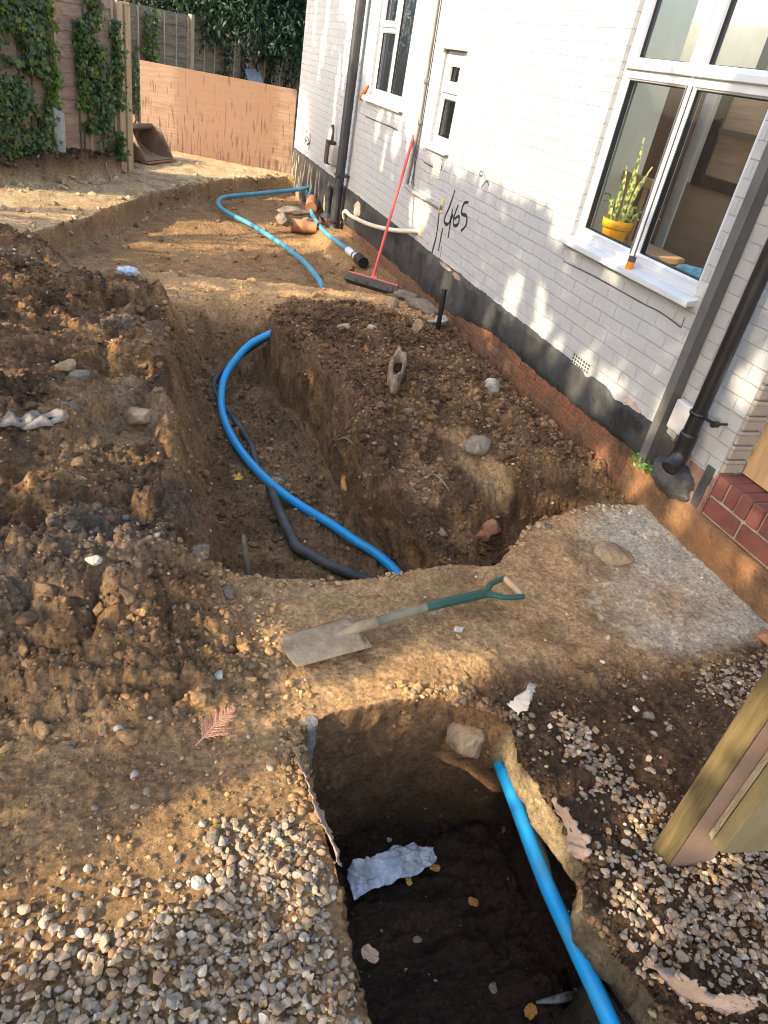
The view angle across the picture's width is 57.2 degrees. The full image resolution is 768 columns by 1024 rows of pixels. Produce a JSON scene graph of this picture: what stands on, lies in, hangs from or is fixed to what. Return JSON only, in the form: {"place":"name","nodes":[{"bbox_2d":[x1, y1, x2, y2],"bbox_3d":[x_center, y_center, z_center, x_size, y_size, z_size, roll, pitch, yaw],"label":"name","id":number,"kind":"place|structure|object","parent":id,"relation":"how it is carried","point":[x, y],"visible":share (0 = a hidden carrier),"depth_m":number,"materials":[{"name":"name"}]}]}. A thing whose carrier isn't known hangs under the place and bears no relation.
{"place":"outdoors","nodes":[
{"label":"outdoors","id":0,"kind":"place"},
{"bbox_2d":[240,59,264,82],"bbox_3d":[-2.382,-7.461,12.839,0.406,1.353,0.792,-9,38,-29],"label":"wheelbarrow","id":1,"kind":"object","parent":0,"point":[254,75],"visible":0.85,"depth_m":12.69,"materials":[{"name":"blue plastic"}]},
{"bbox_2d":[0,135,767,1023],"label":"ground","id":2,"kind":"structure","parent":0,"point":[552,573],"depth_m":2.59,"materials":[{"name":"soil"}]},
{"bbox_2d":[0,411,35,426],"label":"torn scrap","id":3,"kind":"object","parent":2,"relation":"on","point":[10,418],"visible":1,"depth_m":2.80,"materials":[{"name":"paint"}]},
{"bbox_2d":[20,408,68,429],"bbox_3d":[-1.393,-0.389,2.874,0.112,0.048,0.196,27,36,24],"label":"torn scrap","id":4,"kind":"object","parent":2,"relation":"on","point":[58,415],"visible":0.86,"depth_m":2.87,"materials":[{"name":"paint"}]},
{"bbox_2d":[53,107,65,152],"bbox_3d":[-3.691,-4.163,8.035,0.125,0.800,0.100,-2,35,-20],"label":"concrete post","id":5,"kind":"object","parent":2,"relation":"on","point":[59,129],"visible":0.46,"depth_m":7.90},
{"bbox_2d":[55,358,75,372],"bbox_3d":[-1.521,-0.695,3.364,0.095,0.077,0.086,-2,35,-20],"label":"stone","id":6,"kind":"object","parent":2,"relation":"on","point":[68,365],"visible":0.91,"depth_m":3.34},
{"bbox_2d":[0,0,133,171],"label":"fence","id":7,"kind":"object","parent":2,"relation":"on","point":[116,10],"visible":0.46,"depth_m":8.03,"materials":[{"name":"wood"}]},
{"bbox_2d":[0,0,64,160],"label":"ivy","id":8,"kind":"object","parent":7,"relation":"attached to","point":[19,19],"visible":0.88,"depth_m":7.32,"materials":[{"name":"green plant"}]},
{"bbox_2d":[39,0,65,105],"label":"ivy","id":9,"kind":"object","parent":7,"relation":"attached to","point":[48,12],"visible":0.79,"depth_m":7.51,"materials":[{"name":"green plant"}]},
{"bbox_2d":[70,18,105,148],"bbox_3d":[-3.372,-4.741,8.050,0.302,1.501,0.294,27,36,24],"label":"ivy","id":10,"kind":"object","parent":7,"relation":"attached to","point":[82,83],"visible":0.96,"depth_m":7.96,"materials":[{"name":"green plant"}]},
{"bbox_2d":[77,0,119,158],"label":"ivy","id":11,"kind":"object","parent":7,"relation":"attached to","point":[105,79],"visible":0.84,"depth_m":8.06,"materials":[{"name":"green plant"}]},
{"bbox_2d":[109,19,131,161],"bbox_3d":[-3.132,-4.981,8.413,0.298,1.496,0.179,24,34,19],"label":"ivy","id":12,"kind":"object","parent":7,"relation":"attached to","point":[117,43],"visible":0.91,"depth_m":8.33,"materials":[{"name":"green plant"}]},
{"bbox_2d":[68,369,90,380],"bbox_3d":[-1.446,-0.648,3.344,0.110,0.058,0.065,-39,57,-51],"label":"stone","id":13,"kind":"object","parent":2,"relation":"on","point":[78,374],"visible":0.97,"depth_m":3.32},
{"bbox_2d":[85,555,102,565],"bbox_3d":[-0.914,0.152,2.216,0.049,0.035,0.036,19,33,12],"label":"flint","id":14,"kind":"object","parent":2,"relation":"on","point":[94,560],"visible":1,"depth_m":2.21,"materials":[{"name":"stone"}]},
{"bbox_2d":[101,144,112,178],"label":"twig","id":15,"kind":"object","parent":2,"relation":"on","point":[106,165],"visible":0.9,"depth_m":8.44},
{"bbox_2d":[113,724,124,731],"bbox_3d":[-0.757,0.617,2.008,0.022,0.024,0.028,30,37,27],"label":"flint","id":16,"kind":"object","parent":2,"relation":"on","point":[117,727],"visible":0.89,"depth_m":2.00,"materials":[{"name":"stone"}]},
{"bbox_2d":[116,266,139,276],"bbox_3d":[-2.016,-1.891,5.548,0.161,0.100,0.152,16,33,7],"label":"rag","id":17,"kind":"object","parent":2,"relation":"on","point":[129,271],"visible":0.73,"depth_m":5.50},
{"bbox_2d":[127,407,151,425],"bbox_3d":[-1.176,-0.452,3.384,0.115,0.096,0.117,17,33,9],"label":"stone","id":18,"kind":"object","parent":2,"relation":"on","point":[138,416],"visible":0.94,"depth_m":3.35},
{"bbox_2d":[133,114,175,163],"bbox_3d":[-3.364,-5.228,9.836,0.610,0.516,0.700,18,33,10],"label":"digger bucket","id":19,"kind":"object","parent":2,"relation":"on","point":[150,145],"visible":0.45,"depth_m":10.10,"materials":[{"name":"metal"}]},
{"bbox_2d":[119,0,195,9],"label":"conifer tree","id":20,"kind":"object","parent":2,"relation":"on","point":[131,1],"visible":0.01,"depth_m":12.54,"materials":[{"name":"green plant"}]},
{"bbox_2d":[190,875,204,889],"bbox_3d":[-0.454,0.906,1.719,0.035,0.027,0.032,-2,35,-20],"label":"flint","id":21,"kind":"object","parent":2,"relation":"on","point":[197,882],"visible":1,"depth_m":1.71,"materials":[{"name":"stone"}]},
{"bbox_2d":[0,147,417,316],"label":"crumbs","id":22,"kind":"object","parent":2,"relation":"on","point":[73,153],"visible":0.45,"depth_m":7.66,"materials":[{"name":"soil"}]},
{"bbox_2d":[206,829,219,844],"bbox_3d":[-0.440,0.836,1.811,0.035,0.036,0.042,-2,35,-20],"label":"flint","id":23,"kind":"object","parent":2,"relation":"on","point":[213,836],"visible":1,"depth_m":1.80,"materials":[{"name":"grey stone"}]},
{"bbox_2d":[121,0,305,67],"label":"conifer tree","id":24,"kind":"object","parent":2,"relation":"on","point":[207,10],"visible":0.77,"depth_m":12.04,"materials":[{"name":"green plant"}]},
{"bbox_2d":[129,3,300,134],"bbox_3d":[-2.670,-8.132,13.550,0.066,2.030,6.872,20,33,14],"label":"fence","id":25,"kind":"object","parent":2,"relation":"on","point":[179,40],"visible":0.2,"depth_m":11.70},
{"bbox_2d":[131,8,165,113],"bbox_3d":[-3.670,-6.844,11.004,0.302,1.743,0.731,19,33,12],"label":"ivy","id":26,"kind":"object","parent":25,"relation":"attached to","point":[148,48],"visible":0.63,"depth_m":10.88,"materials":[{"name":"green plant"}]},
{"bbox_2d":[220,29,251,79],"bbox_3d":[-2.718,-8.043,13.000,0.276,1.483,0.997,20,33,14],"label":"ivy","id":27,"kind":"object","parent":25,"relation":"attached to","point":[226,62],"visible":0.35,"depth_m":12.72,"materials":[{"name":"green plant"}]},
{"bbox_2d":[265,40,301,131],"bbox_3d":[-2.011,-8.792,14.583,0.309,1.700,1.570,20,33,14],"label":"ivy","id":28,"kind":"object","parent":25,"relation":"attached to","point":[290,81],"visible":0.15,"depth_m":14.52,"materials":[{"name":"green plant"}]},
{"bbox_2d":[195,705,236,745],"bbox_3d":[-0.500,0.630,2.095,0.128,0.033,0.118,-2,35,-20],"label":"dead frond","id":29,"kind":"object","parent":2,"relation":"on","point":[229,709],"visible":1,"depth_m":2.09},
{"bbox_2d":[140,60,296,173],"bbox_3d":[-2.556,-5.996,10.796,2.367,1.220,0.020,10,32,-1],"label":"plywood sheet","id":30,"kind":"object","parent":2,"relation":"on","point":[222,118],"visible":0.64,"depth_m":10.74,"materials":[{"name":"wood"}]},
{"bbox_2d":[214,670,222,679],"bbox_3d":[-0.521,0.516,2.226,0.030,0.026,0.037,-2,35,-20],"label":"flint","id":31,"kind":"object","parent":2,"relation":"on","point":[218,674],"visible":1,"depth_m":2.22,"materials":[{"name":"stone"}]},
{"bbox_2d":[155,0,306,81],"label":"conifer tree","id":32,"kind":"object","parent":2,"relation":"on","point":[297,42],"visible":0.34,"depth_m":13.49,"materials":[{"name":"green plant"}]},
{"bbox_2d":[232,472,243,479],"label":"fallen leaf","id":33,"kind":"object","parent":2,"relation":"on","point":[238,476],"visible":0.98,"depth_m":4.17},
{"bbox_2d":[241,535,250,574],"bbox_3d":[-0.553,0.350,2.884,0.143,0.560,0.059,23,34,17],"label":"timber stake","id":34,"kind":"object","parent":2,"relation":"on","point":[246,561],"visible":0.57,"depth_m":2.76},
{"bbox_2d":[259,669,269,678],"bbox_3d":[-0.393,0.529,2.292,0.045,0.022,0.023,18,33,11],"label":"flint","id":35,"kind":"object","parent":2,"relation":"on","point":[266,675],"visible":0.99,"depth_m":2.29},
{"bbox_2d":[275,212,292,226],"bbox_3d":[-1.225,-3.584,8.618,0.190,0.158,0.228,22,34,17],"label":"rubble stone","id":36,"kind":"object","parent":2,"relation":"on","point":[283,219],"visible":1,"depth_m":8.55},
{"bbox_2d":[271,0,305,78],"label":"conifer tree","id":37,"kind":"object","parent":2,"relation":"on","point":[296,8],"visible":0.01,"depth_m":14.21,"materials":[{"name":"green plant"}]},
{"bbox_2d":[211,339,373,579],"bbox_3d":[-0.625,-0.452,4.298,0.509,0.386,2.639,-4,35,-23],"label":"black pipe","id":38,"kind":"object","parent":2,"relation":"on","point":[296,546],"visible":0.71,"depth_m":3.75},
{"bbox_2d":[216,185,368,287],"bbox_3d":[-1.085,-3.396,8.339,1.478,0.300,4.204,-2,35,-20],"label":"blue pipe","id":39,"kind":"object","parent":2,"relation":"on","point":[360,260],"visible":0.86,"depth_m":8.23,"materials":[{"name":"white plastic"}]},
{"bbox_2d":[277,206,309,215],"bbox_3d":[-1.166,-3.947,9.232,0.488,0.097,0.254,-2,35,-20],"label":"rubble stone","id":40,"kind":"object","parent":2,"relation":"on","point":[292,210],"visible":0.93,"depth_m":9.16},
{"bbox_2d":[291,218,318,232],"bbox_3d":[-0.977,-3.535,8.746,0.346,0.184,0.170,17,33,8],"label":"clay drain","id":41,"kind":"object","parent":2,"relation":"on","point":[301,226],"visible":0.95,"depth_m":8.69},
{"bbox_2d":[300,715,317,769],"bbox_3d":[-0.292,0.974,2.423,0.087,0.803,0.087,-2,35,-20],"label":"cement post","id":42,"kind":"object","parent":2,"relation":"on","point":[311,721],"visible":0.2,"depth_m":2.20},
{"bbox_2d":[217,330,401,574],"bbox_3d":[-0.568,-0.446,4.245,0.574,0.487,2.524,-6,36,-25],"label":"blue pipe","id":43,"kind":"object","parent":2,"relation":"on","point":[386,562],"visible":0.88,"depth_m":4.07,"materials":[{"name":"plastic"}]},
{"bbox_2d":[305,194,316,212],"bbox_3d":[-0.977,-4.130,9.439,0.150,0.193,0.336,5,33,-10],"label":"gully pot","id":44,"kind":"object","parent":2,"relation":"on","point":[311,201],"visible":0.89,"depth_m":9.33,"materials":[{"name":"orange ceramic"}]},
{"bbox_2d":[0,228,623,749],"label":"soil rubble","id":45,"kind":"object","parent":2,"relation":"on","point":[124,736],"visible":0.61,"depth_m":2.70,"materials":[{"name":"soil"}]},
{"bbox_2d":[294,747,341,866],"bbox_3d":[-0.192,0.812,1.977,0.045,0.047,0.395,-5,36,-24],"label":"membrane strip","id":46,"kind":"object","parent":2,"relation":"on","point":[324,824],"visible":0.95,"depth_m":1.93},
{"bbox_2d":[337,323,350,329],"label":"stone","id":47,"kind":"object","parent":2,"relation":"on","point":[347,325],"visible":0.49,"depth_m":5.07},
{"bbox_2d":[337,437,354,446],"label":"twig","id":48,"kind":"object","parent":2,"relation":"on","point":[348,439],"visible":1,"depth_m":4.01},
{"bbox_2d":[361,943,378,963],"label":"fallen leaf","id":49,"kind":"object","parent":2,"relation":"on","point":[369,953],"visible":1,"depth_m":1.70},
{"bbox_2d":[344,132,414,293],"bbox_3d":[0.120,-2.712,6.375,0.514,1.253,0.944,18,33,11],"label":"broom","id":50,"kind":"object","parent":2,"relation":"on","point":[373,282],"visible":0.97,"depth_m":6.34,"materials":[{"name":"red plastic"}]},
{"bbox_2d":[0,232,767,1023],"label":"loose pebbles","id":51,"kind":"object","parent":2,"relation":"on","point":[34,944],"visible":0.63,"depth_m":1.96,"materials":[{"name":"stone"}]},
{"bbox_2d":[0,223,767,1023],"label":"soil clods","id":52,"kind":"object","parent":2,"relation":"on","point":[382,451],"visible":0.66,"depth_m":2.78,"materials":[{"name":"soil"}]},
{"bbox_2d":[346,842,436,900],"bbox_3d":[0.043,1.274,2.540,0.353,0.106,0.105,-6,36,-25],"label":"cloth sack","id":53,"kind":"object","parent":2,"relation":"on","point":[392,864],"visible":1,"depth_m":2.51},
{"bbox_2d":[430,864,439,871],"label":"fallen leaf","id":54,"kind":"object","parent":53,"relation":"on","point":[434,867],"visible":1,"depth_m":2.58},
{"bbox_2d":[384,296,398,308],"bbox_3d":[0.065,-1.738,5.989,0.117,0.184,0.122,-16,41,-36],"label":"concrete lump","id":55,"kind":"object","parent":2,"relation":"on","point":[393,302],"visible":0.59,"depth_m":5.93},
{"bbox_2d":[387,346,406,393],"bbox_3d":[0.078,-0.915,4.540,0.110,0.137,0.656,12,32,1],"label":"split husk","id":56,"kind":"object","parent":2,"relation":"on","point":[394,379],"visible":0.94,"depth_m":4.45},
{"bbox_2d":[280,575,524,667],"bbox_3d":[0.100,0.378,2.610,1.018,0.068,0.172,-10,38,-29],"label":"spade","id":57,"kind":"object","parent":2,"relation":"on","point":[329,640],"visible":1,"depth_m":2.48,"materials":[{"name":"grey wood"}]},
{"bbox_2d":[386,288,419,300],"bbox_3d":[0.159,-1.927,6.292,0.338,0.120,0.158,23,34,18],"label":"concrete lump","id":58,"kind":"object","parent":2,"relation":"on","point":[400,294],"visible":0.53,"depth_m":6.24,"materials":[{"name":"concrete"}]},
{"bbox_2d":[405,877,411,885],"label":"fallen leaf","id":59,"kind":"object","parent":2,"relation":"on","point":[408,881],"visible":0.85,"depth_m":2.54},
{"bbox_2d":[413,935,421,942],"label":"flint","id":60,"kind":"object","parent":2,"relation":"on","point":[417,939],"visible":1,"depth_m":2.42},
{"bbox_2d":[412,319,423,332],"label":"stone","id":61,"kind":"object","parent":2,"relation":"on","point":[418,326],"visible":0.7,"depth_m":5.22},
{"bbox_2d":[404,296,438,314],"bbox_3d":[0.318,-1.782,6.111,0.336,0.125,0.141,23,34,18],"label":"concrete lump","id":62,"kind":"object","parent":2,"relation":"on","point":[423,305],"visible":0.9,"depth_m":6.07,"materials":[{"name":"concrete"}]},
{"bbox_2d":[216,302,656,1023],"bbox_3d":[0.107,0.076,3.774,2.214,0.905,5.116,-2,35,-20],"label":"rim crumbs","id":63,"kind":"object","parent":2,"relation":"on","point":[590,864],"visible":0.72,"depth_m":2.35,"materials":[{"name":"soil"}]},
{"bbox_2d":[427,474,449,490],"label":"twig","id":64,"kind":"object","parent":2,"relation":"on","point":[438,477],"visible":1,"depth_m":3.77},
{"bbox_2d":[434,315,447,323],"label":"stone","id":65,"kind":"object","parent":2,"relation":"on","point":[444,319],"visible":0.48,"depth_m":5.98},
{"bbox_2d":[436,289,446,329],"bbox_3d":[0.457,-1.612,5.757,0.043,0.417,0.065,-2,35,-20],"label":"stake pipe","id":66,"kind":"object","parent":2,"relation":"on","point":[441,308],"visible":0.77,"depth_m":5.71,"materials":[{"name":"black plastic"}]},
{"bbox_2d":[454,626,464,632],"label":"flint","id":67,"kind":"object","parent":2,"relation":"on","point":[459,629],"visible":1,"depth_m":2.66,"materials":[{"name":"stone"}]},
{"bbox_2d":[444,722,485,758],"bbox_3d":[0.270,0.769,2.447,0.130,0.141,0.182,4,33,-11],"label":"stone","id":68,"kind":"object","parent":2,"relation":"on","point":[464,740],"visible":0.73,"depth_m":2.38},
{"bbox_2d":[468,897,478,906],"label":"fallen leaf","id":69,"kind":"object","parent":2,"relation":"on","point":[473,901],"visible":1,"depth_m":2.51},
{"bbox_2d":[464,435,490,456],"bbox_3d":[0.535,-0.376,3.972,0.144,0.121,0.171,29,36,26],"label":"stone","id":70,"kind":"object","parent":2,"relation":"on","point":[477,445],"visible":0.98,"depth_m":3.92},
{"bbox_2d":[475,530,490,541],"bbox_3d":[0.522,0.127,3.724,0.089,0.057,0.053,16,33,8],"label":"brick piece","id":71,"kind":"object","parent":2,"relation":"on","point":[484,535],"visible":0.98,"depth_m":3.70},
{"bbox_2d":[482,519,500,535],"bbox_3d":[0.565,0.091,3.755,0.100,0.098,0.121,26,35,23],"label":"brick piece","id":72,"kind":"object","parent":2,"relation":"on","point":[491,527],"visible":0.85,"depth_m":3.72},
{"bbox_2d":[484,378,499,393],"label":"stone","id":73,"kind":"object","parent":2,"relation":"on","point":[492,385],"visible":0.7,"depth_m":4.82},
{"bbox_2d":[489,983,496,993],"bbox_3d":[0.349,1.522,2.250,0.028,0.016,0.032,-2,35,-20],"label":"flint","id":74,"kind":"object","parent":2,"relation":"on","point":[492,988],"visible":1,"depth_m":2.25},
{"bbox_2d":[507,682,536,714],"bbox_3d":[0.488,0.628,2.383,0.155,0.052,0.075,-21,44,-40],"label":"membrane flap","id":75,"kind":"object","parent":2,"relation":"on","point":[519,703],"visible":1,"depth_m":2.36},
{"bbox_2d":[291,0,767,623],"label":"house","id":76,"kind":"structure","parent":2,"relation":"on","point":[541,118],"depth_m":4.49,"materials":[{"name":"white paint"}]},
{"bbox_2d":[324,124,338,165],"bbox_3d":[-0.644,-4.567,8.770,0.107,0.451,0.290,-2,35,-20],"label":"meter box","id":77,"kind":"object","parent":76,"relation":"attached to","point":[331,153],"visible":0.95,"depth_m":8.76,"materials":[{"name":"grey plastic"}]},
{"bbox_2d":[320,0,365,228],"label":"soil pipe","id":78,"kind":"object","parent":76,"relation":"attached to","point":[332,213],"visible":0.93,"depth_m":8.02,"materials":[{"name":"grey plastic"}]},
{"bbox_2d":[359,85,368,99],"bbox_3d":[-0.215,-4.605,7.731,0.060,0.168,0.238,-2,35,-20],"label":"orange strip","id":79,"kind":"object","parent":76,"relation":"attached to","point":[364,91],"visible":0.84,"depth_m":7.71,"materials":[{"name":"plastic"}]},
{"bbox_2d":[342,209,423,236],"bbox_3d":[-0.102,-3.069,7.431,0.148,0.497,2.446,-3,35,-21],"label":"waste pipe","id":80,"kind":"object","parent":76,"relation":"attached to","point":[419,231],"visible":0.96,"depth_m":7.02,"materials":[{"name":"beige plastic"}]},
{"bbox_2d":[362,0,407,112],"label":"window","id":81,"kind":"structure","parent":76,"relation":"in","point":[396,27],"depth_m":7.12,"materials":[{"name":"white plastic"}]},
{"bbox_2d":[404,0,444,213],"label":"grey conduit","id":82,"kind":"object","parent":76,"relation":"attached to","point":[419,121],"visible":1,"depth_m":6.23,"materials":[{"name":"plastic"}]},
{"bbox_2d":[421,39,469,155],"bbox_3d":[0.539,-3.446,5.866,0.143,0.802,0.540,-2,35,-20],"label":"window","id":83,"kind":"structure","parent":76,"relation":"in","point":[455,59],"depth_m":5.87,"materials":[{"name":"white plastic"}]},
{"bbox_2d":[602,138,659,241],"bbox_3d":[1.440,-1.845,4.101,0.184,0.590,0.500,-2,35,-20],"label":"potted plant","id":84,"kind":"object","parent":76,"relation":"on","point":[616,227],"visible":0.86,"depth_m":4.15,"materials":[{"name":"green plant"}]},
{"bbox_2d":[625,255,636,269],"bbox_3d":[1.329,-1.340,3.791,0.042,0.070,0.042,-2,35,-20],"label":"jar","id":85,"kind":"object","parent":76,"relation":"on","point":[630,263],"visible":1,"depth_m":3.78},
{"bbox_2d":[630,452,653,478],"bbox_3d":[1.366,-0.247,3.692,0.071,0.070,0.227,-2,35,-20],"label":"weed","id":86,"kind":"object","parent":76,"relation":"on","point":[639,461],"visible":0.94,"depth_m":3.69,"materials":[{"name":"green plant"}]},
{"bbox_2d":[558,0,767,307],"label":"window","id":87,"kind":"structure","parent":76,"relation":"in","point":[697,76],"depth_m":3.62,"materials":[{"name":"white plastic"}]},
{"bbox_2d":[667,399,692,444],"bbox_3d":[1.474,-0.425,3.489,0.048,0.233,0.150,-2,35,-20],"label":"junction box","id":88,"kind":"object","parent":76,"relation":"attached to","point":[678,418],"visible":0.46,"depth_m":3.47,"materials":[{"name":"white plastic"}]},
{"bbox_2d":[675,264,702,277],"bbox_3d":[1.633,-1.208,3.654,0.151,0.116,0.358,-2,35,-20],"label":"blue cloth","id":89,"kind":"object","parent":76,"relation":"on","point":[694,271],"visible":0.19,"depth_m":3.65,"materials":[{"name":"fabric"}]},
{"bbox_2d":[653,93,731,268],"bbox_3d":[2.574,-2.147,5.105,0.060,1.540,1.520,-2,35,-20],"label":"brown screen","id":90,"kind":"object","parent":76,"relation":"on","point":[691,221],"visible":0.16,"depth_m":5.47,"materials":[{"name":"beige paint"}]},
{"bbox_2d":[690,95,767,195],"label":"internal door","id":91,"kind":"structure","parent":90,"relation":"attached to","point":[731,136],"depth_m":5.16,"materials":[{"name":"brown wood"}]},
{"bbox_2d":[705,97,767,183],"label":"door panel","id":92,"kind":"structure","parent":91,"relation":"in","point":[730,154],"depth_m":5.11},
{"bbox_2d":[637,142,767,466],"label":"steel trunking","id":93,"kind":"object","parent":76,"relation":"attached to","point":[744,222],"visible":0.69,"depth_m":3.26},
{"bbox_2d":[662,237,767,474],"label":"downpipe","id":94,"kind":"object","parent":76,"relation":"attached to","point":[674,462],"visible":1,"depth_m":3.17,"materials":[{"name":"black plastic"}]},
{"bbox_2d":[743,424,767,490],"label":"boarded door","id":95,"kind":"structure","parent":76,"relation":"in","point":[756,468],"depth_m":3.25,"materials":[{"name":"brown wood"}]},
{"bbox_2d":[755,37,767,69],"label":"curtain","id":96,"kind":"object","parent":76,"relation":"attached to","point":[762,63],"visible":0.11,"depth_m":5.18,"materials":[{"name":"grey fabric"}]},
{"bbox_2d":[524,1003,537,1019],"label":"fallen leaf","id":97,"kind":"object","parent":2,"relation":"on","point":[530,1011],"visible":1,"depth_m":2.24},
{"bbox_2d":[526,810,551,893],"bbox_3d":[0.507,1.139,2.350,0.054,0.108,0.255,1,34,-16],"label":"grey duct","id":98,"kind":"object","parent":2,"relation":"on","point":[541,844],"visible":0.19,"depth_m":2.32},
{"bbox_2d":[536,991,574,1003],"bbox_3d":[0.579,1.578,2.283,0.177,0.033,0.032,-1,34,-19],"label":"wrap strip","id":99,"kind":"object","parent":2,"relation":"on","point":[564,997],"visible":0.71,"depth_m":2.27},
{"bbox_2d":[493,761,620,1023],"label":"blue pipe","id":100,"kind":"object","parent":2,"relation":"on","point":[599,998],"visible":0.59,"depth_m":2.04,"materials":[{"name":"plastic"}]},
{"bbox_2d":[551,797,591,860],"bbox_3d":[0.533,0.903,2.005,0.060,0.075,0.191,-2,35,-20],"label":"membrane flap","id":101,"kind":"object","parent":2,"relation":"on","point":[577,841],"visible":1,"depth_m":1.99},
{"bbox_2d":[593,541,634,566],"bbox_3d":[1.070,0.200,3.281,0.178,0.073,0.149,32,38,29],"label":"stone","id":102,"kind":"object","parent":2,"relation":"on","point":[612,554],"visible":1,"depth_m":3.25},
{"bbox_2d":[601,980,634,1023],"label":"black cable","id":103,"kind":"object","parent":2,"relation":"on","point":[618,1003],"visible":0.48,"depth_m":1.86,"materials":[{"name":"plastic"}]},
{"bbox_2d":[642,711,654,720],"bbox_3d":[0.924,0.711,2.457,0.050,0.030,0.036,7,33,-6],"label":"flint","id":104,"kind":"object","parent":2,"relation":"on","point":[648,715],"visible":1,"depth_m":2.45,"materials":[{"name":"grey stone"}]},
{"bbox_2d":[642,956,763,1014],"bbox_3d":[0.747,1.173,1.695,0.266,0.159,0.085,20,33,14],"label":"membrane flap","id":105,"kind":"object","parent":2,"relation":"on","point":[678,982],"visible":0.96,"depth_m":1.68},
{"bbox_2d":[651,666,767,867],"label":"gate post","id":106,"kind":"object","parent":2,"relation":"on","point":[683,839],"visible":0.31,"depth_m":1.81,"materials":[{"name":"brown wood"}]},
{"bbox_2d":[709,750,767,852],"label":"wooden gate","id":107,"kind":"structure","parent":106,"relation":"attached to","point":[741,825],"depth_m":1.82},
{"bbox_2d":[754,630,767,646],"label":"brick piece","id":108,"kind":"object","parent":2,"relation":"on","point":[762,636],"visible":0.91,"depth_m":2.91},
{"bbox_2d":[0,650,767,1023],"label":"gravel","id":109,"kind":"structure","parent":0,"point":[108,1006],"depth_m":1.68,"materials":[{"name":"gravel"}]},
{"bbox_2d":[617,170,684,265],"bbox_3d":[1.814,-1.830,4.957,0.410,0.940,0.440,-2,35,-20],"label":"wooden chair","id":110,"kind":"object","parent":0,"point":[664,255],"visible":0.25,"depth_m":4.79,"materials":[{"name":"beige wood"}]},
{"bbox_2d":[625,87,706,244],"bbox_3d":[1.875,-2.619,5.641,0.670,1.520,0.500,-2,35,-20],"label":"curtain","id":111,"kind":"object","parent":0,"point":[665,125],"visible":0.02,"depth_m":5.31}
]}

